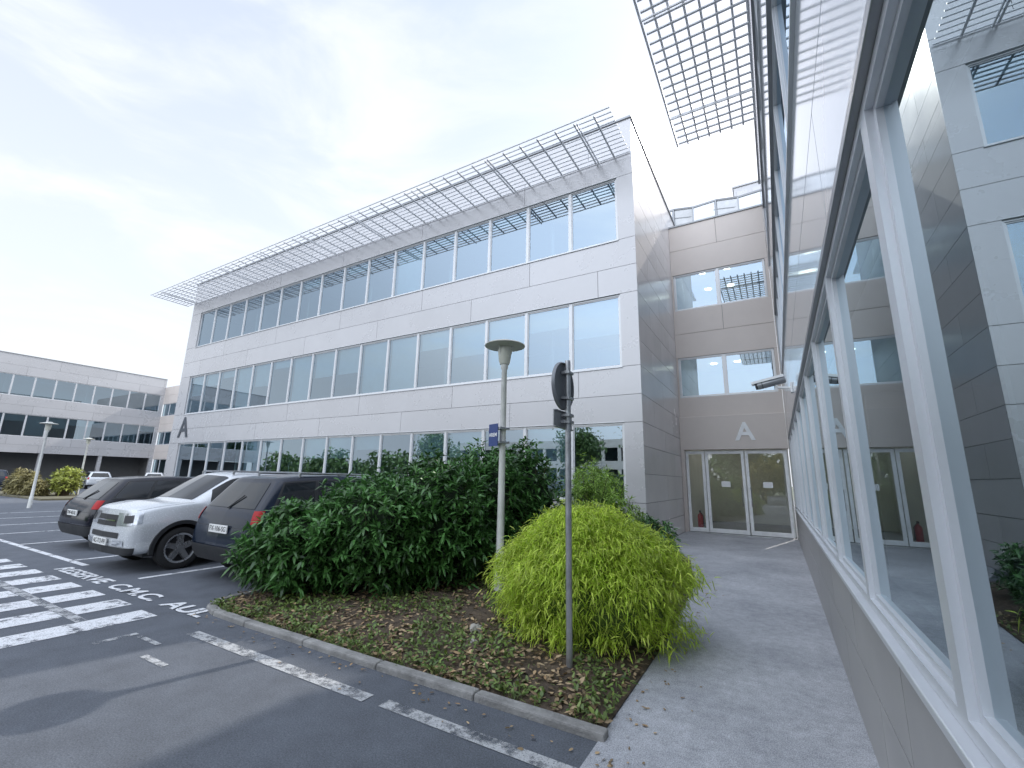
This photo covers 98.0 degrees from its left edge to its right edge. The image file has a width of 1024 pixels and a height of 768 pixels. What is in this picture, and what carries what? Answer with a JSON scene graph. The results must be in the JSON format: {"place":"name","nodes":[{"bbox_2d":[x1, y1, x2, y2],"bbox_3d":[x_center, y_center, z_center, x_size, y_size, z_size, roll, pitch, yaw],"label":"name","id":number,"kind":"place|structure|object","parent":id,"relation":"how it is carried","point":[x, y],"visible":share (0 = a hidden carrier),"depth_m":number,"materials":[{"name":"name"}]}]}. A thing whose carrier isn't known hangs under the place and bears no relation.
{"place":"outdoors","nodes":[
{"label":"outdoors","id":0,"kind":"place"},
{"bbox_2d":[0,351,167,480],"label":"office building","id":1,"kind":"structure","parent":0,"point":[115,415],"depth_m":46.37,"materials":[{"name":"grey concrete"}]},
{"bbox_2d":[0,412,26,435],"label":"window","id":2,"kind":"structure","parent":1,"relation":"in","point":[6,415],"depth_m":41.63,"materials":[{"name":"white metal"}]},
{"bbox_2d":[22,414,48,437],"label":"window","id":3,"kind":"structure","parent":1,"relation":"in","point":[36,421],"depth_m":42.75,"materials":[{"name":"glass"}]},
{"bbox_2d":[43,417,68,438],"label":"window","id":4,"kind":"structure","parent":1,"relation":"in","point":[62,425],"depth_m":44.22,"materials":[{"name":"glass"}]},
{"bbox_2d":[64,418,87,439],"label":"window","id":5,"kind":"structure","parent":1,"relation":"in","point":[76,422],"depth_m":45.34,"materials":[{"name":"white metal"}]},
{"bbox_2d":[84,420,105,441],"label":"window","id":6,"kind":"structure","parent":1,"relation":"in","point":[100,424],"depth_m":46.66,"materials":[{"name":"glass"}]},
{"bbox_2d":[102,422,123,442],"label":"window","id":7,"kind":"structure","parent":1,"relation":"in","point":[111,429],"depth_m":47.76,"materials":[{"name":"glass"}]},
{"bbox_2d":[120,424,139,443],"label":"window","id":8,"kind":"structure","parent":1,"relation":"in","point":[133,428],"depth_m":49.01,"materials":[{"name":"glass"}]},
{"bbox_2d":[136,425,155,444],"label":"window","id":9,"kind":"structure","parent":1,"relation":"in","point":[144,428],"depth_m":50.36,"materials":[{"name":"white metal"}]},
{"bbox_2d":[0,0,792,486],"label":"sky","id":10,"kind":"structure","parent":0,"point":[148,147],"materials":[{"name":"white"}]},
{"bbox_2d":[0,486,797,767],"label":"parking asphalt","id":11,"kind":"structure","parent":0,"point":[80,699],"depth_m":3.26,"materials":[{"name":"grey asphalt"}]},
{"bbox_2d":[0,491,76,500],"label":"planting island","id":12,"kind":"structure","parent":11,"relation":"on","point":[53,496],"depth_m":25.04,"materials":[{"name":"concrete"}]},
{"bbox_2d":[1,467,51,495],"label":"reddish shrub","id":13,"kind":"object","parent":12,"relation":"on","point":[21,480],"visible":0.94,"depth_m":26.23,"materials":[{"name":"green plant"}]},
{"bbox_2d":[44,466,86,495],"bbox_3d":[-27.194,5.905,27.070,2.959,1.870,1.969,-6,-14,30],"label":"leafy shrub","id":14,"kind":"object","parent":12,"relation":"on","point":[67,482],"visible":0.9,"depth_m":26.68,"materials":[{"name":"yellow plant"}]},
{"bbox_2d":[27,422,58,507],"bbox_3d":[-20.352,3.446,19.157,0.610,3.660,0.610,-6,-14,30],"label":"street lamp","id":15,"kind":"object","parent":11,"relation":"on","point":[48,425],"visible":0.94,"depth_m":19.15,"materials":[{"name":"metal"}]},
{"bbox_2d":[0,559,156,647],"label":"crossing stripes","id":16,"kind":"object","parent":11,"relation":"on","point":[13,640],"visible":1,"depth_m":5.14,"materials":[{"name":"paint"}]},
{"bbox_2d":[80,471,111,488],"bbox_3d":[-38.208,8.860,40.843,4.232,1.665,2.160,-9,-16,40],"label":"parked car","id":17,"kind":"object","parent":11,"relation":"on","point":[93,477],"visible":0.53,"depth_m":39.51,"materials":[{"name":"grey paint"}]},
{"bbox_2d":[0,511,224,578],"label":"parking lines","id":18,"kind":"object","parent":11,"relation":"on","point":[49,554],"visible":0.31,"depth_m":8.47,"materials":[{"name":"paint"}]},
{"bbox_2d":[58,476,193,539],"bbox_3d":[-8.296,3.146,11.178,2.200,1.625,4.160,-6,-14,30],"label":"parked car","id":19,"kind":"object","parent":11,"relation":"on","point":[78,513],"visible":0.25,"depth_m":9.69,"materials":[{"name":"black paint"}]},
{"bbox_2d":[55,567,207,616],"bbox_3d":[-5.475,2.851,6.242,4.600,0.001,0.235,-6,-14,30],"label":"road lettering","id":20,"kind":"object","parent":11,"relation":"on","point":[134,592],"visible":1,"depth_m":6.04,"materials":[{"name":"paint"}]},
{"bbox_2d":[88,470,299,568],"bbox_3d":[-5.796,2.668,9.066,2.140,1.778,3.986,-6,-14,30],"label":"parked car","id":21,"kind":"object","parent":11,"relation":"on","point":[159,529],"visible":0.54,"depth_m":7.51,"materials":[{"name":"grey paint"}]},
{"bbox_2d":[191,472,374,568],"bbox_3d":[-3.339,2.624,8.576,2.220,1.758,4.390,-6,-14,31],"label":"parked car","id":22,"kind":"object","parent":11,"relation":"on","point":[228,511],"visible":0.26,"depth_m":6.98,"materials":[{"name":"black paint"}]},
{"bbox_2d":[0,583,575,767],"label":"worn lane line","id":23,"kind":"object","parent":11,"relation":"on","point":[526,757],"visible":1,"depth_m":3.40,"materials":[{"name":"paint"}]},
{"bbox_2d":[206,589,607,741],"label":"kerb","id":24,"kind":"structure","parent":11,"relation":"on","point":[584,729],"depth_m":3.50,"materials":[{"name":"concrete"}]},
{"bbox_2d":[219,554,691,727],"bbox_3d":[0.474,3.196,7.628,5.098,0.139,8.220,-6,-14,30],"label":"planting bed","id":25,"kind":"object","parent":11,"relation":"on","point":[484,612],"visible":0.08,"depth_m":4.22,"materials":[{"name":"soil"}]},
{"bbox_2d":[221,436,575,599],"bbox_3d":[-1.389,1.914,6.975,5.156,2.430,2.863,12,-16,-40],"label":"laurel shrub","id":26,"kind":"object","parent":25,"relation":"on","point":[428,520],"visible":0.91,"depth_m":5.95,"materials":[{"name":"green plant"}]},
{"bbox_2d":[220,605,600,724],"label":"grass tufts","id":27,"kind":"object","parent":25,"relation":"on","point":[273,623],"visible":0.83,"depth_m":4.08,"materials":[{"name":"green plant"}]},
{"bbox_2d":[210,562,688,720],"bbox_3d":[-0.191,2.881,6.403,5.064,0.182,5.402,-6,-14,30],"label":"ground cover","id":28,"kind":"object","parent":25,"relation":"on","point":[581,709],"visible":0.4,"depth_m":4.18,"materials":[{"name":"brown soil"}]},
{"bbox_2d":[220,569,687,724],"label":"fallen leaves","id":29,"kind":"object","parent":25,"relation":"on","point":[546,678],"visible":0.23,"depth_m":3.99,"materials":[{"name":"brown plant"}]},
{"bbox_2d":[485,339,524,591],"bbox_3d":[-0.142,1.127,6.364,0.610,3.660,0.610,-6,-14,30],"label":"street lamp","id":30,"kind":"object","parent":25,"relation":"on","point":[504,348],"visible":0.87,"depth_m":6.45,"materials":[{"name":"metal"}]},
{"bbox_2d":[489,423,509,445],"bbox_3d":[-0.189,0.745,6.452,0.189,0.320,0.260,10,-15,-36],"label":"direction sign","id":31,"kind":"object","parent":30,"relation":"attached to","point":[493,434],"visible":0.99,"depth_m":6.39,"materials":[{"name":"metal"}]},
{"bbox_2d":[551,360,573,667],"bbox_3d":[0.484,1.100,3.904,0.098,2.705,0.456,-6,-14,30],"label":"traffic sign","id":32,"kind":"object","parent":25,"relation":"on","point":[562,384],"visible":0.98,"depth_m":3.96,"materials":[{"name":"metal"}]},
{"bbox_2d":[476,494,720,666],"bbox_3d":[0.852,2.004,4.768,2.536,1.595,2.333,-6,-14,30],"label":"bamboo clump","id":33,"kind":"object","parent":25,"relation":"on","point":[625,575],"visible":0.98,"depth_m":4.23,"materials":[{"name":"green plant"}]},
{"bbox_2d":[557,452,645,527],"bbox_3d":[1.612,2.363,8.327,1.714,2.117,2.613,-1,-12,11],"label":"feathery shrub","id":34,"kind":"object","parent":25,"relation":"on","point":[591,490],"visible":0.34,"depth_m":7.96,"materials":[{"name":"green plant"}]},
{"bbox_2d":[631,512,683,571],"bbox_3d":[2.780,3.114,8.856,1.228,1.052,4.120,-3,-13,19],"label":"shrub","id":35,"kind":"object","parent":25,"relation":"on","point":[658,528],"visible":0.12,"depth_m":8.70,"materials":[{"name":"green plant"}]},
{"bbox_2d":[193,589,723,766],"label":"stray leaves","id":36,"kind":"object","parent":11,"relation":"on","point":[570,749],"visible":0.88,"depth_m":3.20,"materials":[{"name":"brown plant"}]},
{"bbox_2d":[580,532,879,767],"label":"footpath","id":37,"kind":"structure","parent":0,"point":[766,671],"depth_m":3.61,"materials":[{"name":"concrete"}]},
{"label":"ground","id":38,"kind":"structure","parent":0,"visible":0},
{"bbox_2d":[151,385,179,474],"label":"entrance building","id":39,"kind":"structure","parent":38,"relation":"on","point":[165,427],"depth_m":50.74,"materials":[{"name":"tile"}]},
{"bbox_2d":[151,106,685,535],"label":"office building","id":40,"kind":"structure","parent":38,"relation":"on","point":[357,347],"depth_m":16.13,"materials":[{"name":"grey concrete"}]},
{"bbox_2d":[185,374,207,413],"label":"window","id":41,"kind":"structure","parent":40,"relation":"in","point":[198,382],"depth_m":23.85,"materials":[{"name":"glass"}]},
{"bbox_2d":[199,371,222,412],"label":"window","id":42,"kind":"structure","parent":40,"relation":"in","point":[213,380],"depth_m":23.12,"materials":[{"name":"white metal"}]},
{"bbox_2d":[211,304,230,342],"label":"window","id":43,"kind":"structure","parent":40,"relation":"in","point":[217,309],"depth_m":23.88,"materials":[{"name":"white metal"}]},
{"bbox_2d":[214,368,238,410],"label":"window","id":44,"kind":"structure","parent":40,"relation":"in","point":[232,373],"depth_m":22.39,"materials":[{"name":"white metal"}]},
{"bbox_2d":[225,299,246,339],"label":"window","id":45,"kind":"structure","parent":40,"relation":"in","point":[244,300],"depth_m":23.13,"materials":[{"name":"white metal"}]},
{"bbox_2d":[230,365,255,408],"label":"window","id":46,"kind":"structure","parent":40,"relation":"in","point":[245,376],"depth_m":21.56,"materials":[{"name":"glass"}]},
{"bbox_2d":[238,439,263,470],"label":"window","id":47,"kind":"structure","parent":40,"relation":"in","point":[255,449],"depth_m":20.14,"materials":[{"name":"glass"}]},
{"bbox_2d":[242,293,263,334],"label":"window","id":48,"kind":"structure","parent":40,"relation":"in","point":[250,298],"depth_m":22.41,"materials":[{"name":"white metal"}]},
{"bbox_2d":[247,361,274,406],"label":"window","id":49,"kind":"structure","parent":40,"relation":"in","point":[263,372],"depth_m":20.88,"materials":[{"name":"glass"}]},
{"bbox_2d":[257,438,283,470],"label":"window","id":50,"kind":"structure","parent":40,"relation":"in","point":[274,444],"depth_m":19.47,"materials":[{"name":"white metal"}]},
{"bbox_2d":[259,287,281,330],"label":"window","id":51,"kind":"structure","parent":40,"relation":"in","point":[263,305],"depth_m":21.65,"materials":[{"name":"white metal"}]},
{"bbox_2d":[266,357,293,404],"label":"window","id":52,"kind":"structure","parent":40,"relation":"in","point":[285,364],"depth_m":20.17,"materials":[{"name":"white metal"}]},
{"bbox_2d":[277,281,301,325],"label":"window","id":53,"kind":"structure","parent":40,"relation":"in","point":[282,294],"depth_m":20.93,"materials":[{"name":"white metal"}]},
{"bbox_2d":[277,437,302,471],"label":"window","id":54,"kind":"structure","parent":40,"relation":"in","point":[282,439],"depth_m":18.75,"materials":[{"name":"white metal"}]},
{"bbox_2d":[286,353,315,402],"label":"window","id":55,"kind":"structure","parent":40,"relation":"in","point":[302,374],"depth_m":19.33,"materials":[{"name":"glass"}]},
{"bbox_2d":[297,274,324,320],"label":"window","id":56,"kind":"structure","parent":40,"relation":"in","point":[315,283],"depth_m":20.22,"materials":[{"name":"white metal"}]},
{"bbox_2d":[299,436,328,472],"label":"window","id":57,"kind":"structure","parent":40,"relation":"in","point":[318,448],"depth_m":17.96,"materials":[{"name":"glass"}]},
{"bbox_2d":[308,349,336,400],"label":"window","id":58,"kind":"structure","parent":40,"relation":"in","point":[325,363],"depth_m":18.67,"materials":[{"name":"glass"}]},
{"bbox_2d":[318,267,344,315],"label":"window","id":59,"kind":"structure","parent":40,"relation":"in","point":[323,276],"depth_m":19.44,"materials":[{"name":"white metal"}]},
{"bbox_2d":[323,435,352,473],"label":"window","id":60,"kind":"structure","parent":40,"relation":"in","point":[337,446],"depth_m":17.23,"materials":[{"name":"glass"}]},
{"bbox_2d":[331,344,361,397],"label":"window","id":61,"kind":"structure","parent":40,"relation":"in","point":[349,362],"depth_m":17.92,"materials":[{"name":"glass"}]},
{"bbox_2d":[341,259,368,309],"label":"window","id":62,"kind":"structure","parent":40,"relation":"in","point":[364,267],"depth_m":18.73,"materials":[{"name":"white metal"}]},
{"bbox_2d":[349,434,382,473],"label":"window","id":63,"kind":"structure","parent":40,"relation":"in","point":[361,439],"depth_m":16.51,"materials":[{"name":"glass"}]},
{"bbox_2d":[356,339,388,395],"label":"window","id":64,"kind":"structure","parent":40,"relation":"in","point":[375,361],"depth_m":17.11,"materials":[{"name":"blue glass"}]},
{"bbox_2d":[365,250,395,303],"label":"window","id":65,"kind":"structure","parent":40,"relation":"in","point":[370,260],"depth_m":17.96,"materials":[{"name":"white metal"}]},
{"bbox_2d":[378,432,411,474],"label":"window","id":66,"kind":"structure","parent":40,"relation":"in","point":[409,433],"depth_m":15.80,"materials":[{"name":"white metal"}]},
{"bbox_2d":[384,333,417,391],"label":"window","id":67,"kind":"structure","parent":40,"relation":"in","point":[404,351],"depth_m":16.36,"materials":[{"name":"blue glass"}]},
{"bbox_2d":[392,241,424,296],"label":"window","id":68,"kind":"structure","parent":40,"relation":"in","point":[410,271],"depth_m":17.15,"materials":[{"name":"blue glass"}]},
{"bbox_2d":[409,431,445,464],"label":"window","id":69,"kind":"structure","parent":40,"relation":"in","point":[430,436],"depth_m":15.04,"materials":[{"name":"glass"}]},
{"bbox_2d":[415,327,450,388],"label":"window","id":70,"kind":"structure","parent":40,"relation":"in","point":[440,340],"depth_m":15.72,"materials":[{"name":"glass"}]},
{"bbox_2d":[421,231,455,289],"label":"window","id":71,"kind":"structure","parent":40,"relation":"in","point":[448,241],"depth_m":16.50,"materials":[{"name":"white metal"}]},
{"bbox_2d":[444,429,482,463],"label":"window","id":72,"kind":"structure","parent":40,"relation":"in","point":[456,436],"depth_m":14.33,"materials":[{"name":"glass"}]},
{"bbox_2d":[448,320,486,384],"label":"window","id":73,"kind":"structure","parent":40,"relation":"in","point":[469,341],"depth_m":14.95,"materials":[{"name":"glass"}]},
{"bbox_2d":[453,220,489,280],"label":"window","id":74,"kind":"structure","parent":40,"relation":"in","point":[485,229],"depth_m":15.76,"materials":[{"name":"white metal"}]},
{"bbox_2d":[482,427,524,462],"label":"window","id":75,"kind":"structure","parent":40,"relation":"in","point":[517,428],"depth_m":13.61,"materials":[{"name":"white metal"}]},
{"bbox_2d":[485,312,526,380],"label":"window","id":76,"kind":"structure","parent":40,"relation":"in","point":[514,328],"depth_m":14.15,"materials":[{"name":"glass"}]},
{"bbox_2d":[489,207,527,271],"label":"window","id":77,"kind":"structure","parent":40,"relation":"in","point":[521,218],"depth_m":15.02,"materials":[{"name":"white metal"}]},
{"bbox_2d":[525,426,571,499],"bbox_3d":[1.045,2.207,12.578,1.479,2.020,0.190,-6,-14,30],"label":"window","id":78,"kind":"structure","parent":40,"relation":"in","point":[551,443],"depth_m":12.68,"materials":[{"name":"clear glass"}]},
{"bbox_2d":[526,304,570,376],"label":"window","id":79,"kind":"structure","parent":40,"relation":"in","point":[557,319],"depth_m":13.49,"materials":[{"name":"glass"}]},
{"bbox_2d":[527,194,569,261],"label":"window","id":80,"kind":"structure","parent":40,"relation":"in","point":[568,195],"depth_m":14.20,"materials":[{"name":"white metal"}]},
{"bbox_2d":[570,179,617,251],"bbox_3d":[2.469,-4.996,13.358,1.479,2.010,0.190,-6,-14,30],"label":"window","id":81,"kind":"structure","parent":40,"relation":"in","point":[610,190],"depth_m":13.53,"materials":[{"name":"white metal"}]},
{"bbox_2d":[571,294,621,371],"bbox_3d":[2.394,-1.394,12.586,1.479,2.080,0.190,-6,-14,30],"label":"window","id":82,"kind":"structure","parent":40,"relation":"in","point":[600,319],"depth_m":12.72,"materials":[{"name":"blue glass"}]},
{"bbox_2d":[572,423,626,502],"bbox_3d":[2.296,2.067,11.799,1.479,2.020,0.090,-6,-14,30],"label":"window","id":83,"kind":"structure","parent":40,"relation":"in","point":[604,424],"depth_m":11.96,"materials":[{"name":"white metal"}]},
{"bbox_2d":[668,204,796,539],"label":"entrance building","id":84,"kind":"structure","parent":38,"relation":"on","point":[736,476],"depth_m":16.15,"materials":[{"name":"grey concrete"}]},
{"bbox_2d":[673,268,719,311],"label":"window","id":85,"kind":"structure","parent":84,"relation":"in","point":[715,269],"depth_m":16.53,"materials":[{"name":"white metal"}]},
{"bbox_2d":[678,354,726,397],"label":"window","id":86,"kind":"structure","parent":84,"relation":"in","point":[718,355],"depth_m":15.81,"materials":[{"name":"white metal"}]},
{"bbox_2d":[669,189,764,229],"bbox_3d":[7.973,-6.687,19.192,5.098,2.254,2.395,-6,-14,30],"label":"folded rooflight","id":87,"kind":"object","parent":84,"relation":"on","point":[714,207],"visible":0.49,"depth_m":18.37,"materials":[{"name":"glass"}]},
{"bbox_2d":[705,451,750,534],"bbox_3d":[7.073,3.541,14.654,1.180,2.650,0.136,-6,-14,30],"label":"door","id":88,"kind":"structure","parent":84,"relation":"in","point":[724,483],"depth_m":14.62,"materials":[{"name":"clear glass"}]},
{"bbox_2d":[717,259,767,304],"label":"window","id":89,"kind":"structure","parent":84,"relation":"in","point":[760,260],"depth_m":15.75,"materials":[{"name":"white metal"}]},
{"bbox_2d":[732,180,768,266],"bbox_3d":[11.348,-6.842,18.981,3.100,2.680,3.100,-6,-14,30],"label":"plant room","id":90,"kind":"object","parent":84,"relation":"on","point":[744,188],"visible":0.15,"depth_m":18.46,"materials":[{"name":"white"}]},
{"bbox_2d":[724,348,777,394],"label":"window","id":91,"kind":"structure","parent":84,"relation":"in","point":[763,350],"depth_m":15.09,"materials":[{"name":"white metal"}]},
{"bbox_2d":[744,450,795,537],"bbox_3d":[8.117,3.434,14.051,1.180,2.650,0.136,-6,-14,30],"label":"door","id":92,"kind":"structure","parent":84,"relation":"in","point":[765,484],"depth_m":14.06,"materials":[{"name":"clear glass"}]},
{"bbox_2d":[633,0,1023,767],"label":"office building","id":93,"kind":"structure","parent":38,"relation":"on","point":[889,138],"depth_m":1.47,"materials":[{"name":"grey metal"}]},
{"bbox_2d":[754,4,759,83],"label":"window","id":94,"kind":"structure","parent":93,"relation":"in","point":[756,31],"depth_m":8.95,"materials":[{"name":"metal"}]},
{"bbox_2d":[751,374,792,392],"bbox_3d":[4.718,0.015,8.097,0.638,0.339,0.169,-6,-14,30],"label":"security camera","id":95,"kind":"object","parent":93,"relation":"attached to","point":[776,380],"visible":1,"depth_m":8.04,"materials":[{"name":"grey metal"}]},
{"bbox_2d":[775,252,782,327],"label":"window","id":96,"kind":"structure","parent":93,"relation":"in","point":[777,280],"depth_m":10.85,"materials":[{"name":"metal"}]},
{"bbox_2d":[775,223,782,313],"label":"window","id":97,"kind":"structure","parent":93,"relation":"in","point":[776,241],"depth_m":9.59,"materials":[{"name":"metal"}]},
{"bbox_2d":[774,175,783,283],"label":"window","id":98,"kind":"structure","parent":93,"relation":"in","point":[777,219],"depth_m":8.31,"materials":[{"name":"metal"}]},
{"bbox_2d":[773,110,784,250],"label":"window","id":99,"kind":"structure","parent":93,"relation":"in","point":[777,170],"depth_m":7.03,"materials":[{"name":"glass"}]},
{"bbox_2d":[771,10,786,200],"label":"window","id":100,"kind":"structure","parent":93,"relation":"in","point":[778,106],"depth_m":5.69,"materials":[{"name":"glass"}]},
{"bbox_2d":[771,0,789,127],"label":"window","id":101,"kind":"structure","parent":93,"relation":"in","point":[780,8],"depth_m":4.57,"materials":[{"name":"metal"}]},
{"bbox_2d":[789,436,798,510],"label":"window","id":102,"kind":"structure","parent":93,"relation":"in","point":[789,436],"depth_m":12.51,"materials":[{"name":"metal"}]},
{"bbox_2d":[790,427,800,512],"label":"window","id":103,"kind":"structure","parent":93,"relation":"in","point":[797,490],"depth_m":11.27,"materials":[{"name":"metal"}]},
{"bbox_2d":[792,421,803,516],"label":"window","id":104,"kind":"structure","parent":93,"relation":"in","point":[793,431],"depth_m":10.01,"materials":[{"name":"metal"}]},
{"bbox_2d":[793,409,808,523],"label":"window","id":105,"kind":"structure","parent":93,"relation":"in","point":[795,418],"depth_m":8.75,"materials":[{"name":"metal"}]},
{"bbox_2d":[796,395,814,531],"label":"window","id":106,"kind":"structure","parent":93,"relation":"in","point":[798,412],"depth_m":7.47,"materials":[{"name":"metal"}]},
{"bbox_2d":[799,375,823,543],"bbox_3d":[3.881,0.956,5.723,0.090,1.950,1.480,-6,-14,30],"label":"window","id":107,"kind":"structure","parent":93,"relation":"in","point":[802,393],"depth_m":6.17,"materials":[{"name":"metal"}]},
{"bbox_2d":[803,339,838,563],"bbox_3d":[3.133,0.673,4.478,0.090,1.950,1.480,-6,-14,30],"label":"window","id":108,"kind":"structure","parent":93,"relation":"in","point":[827,522],"depth_m":4.84,"materials":[{"name":"metal"}]},
{"bbox_2d":[811,274,869,603],"bbox_3d":[2.386,0.390,3.232,0.090,1.950,1.480,-6,-14,30],"label":"window","id":109,"kind":"structure","parent":93,"relation":"in","point":[844,509],"depth_m":3.41,"materials":[{"name":"glass"}]},
{"bbox_2d":[825,110,965,730],"bbox_3d":[1.638,0.107,1.987,0.090,1.950,1.480,-6,-14,30],"label":"window","id":110,"kind":"structure","parent":93,"relation":"in","point":[903,579],"depth_m":1.91,"materials":[{"name":"glass"}]},
{"bbox_2d":[860,0,1023,767],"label":"window","id":111,"kind":"structure","parent":93,"relation":"in","point":[942,108],"depth_m":1.07,"materials":[{"name":"glass"}]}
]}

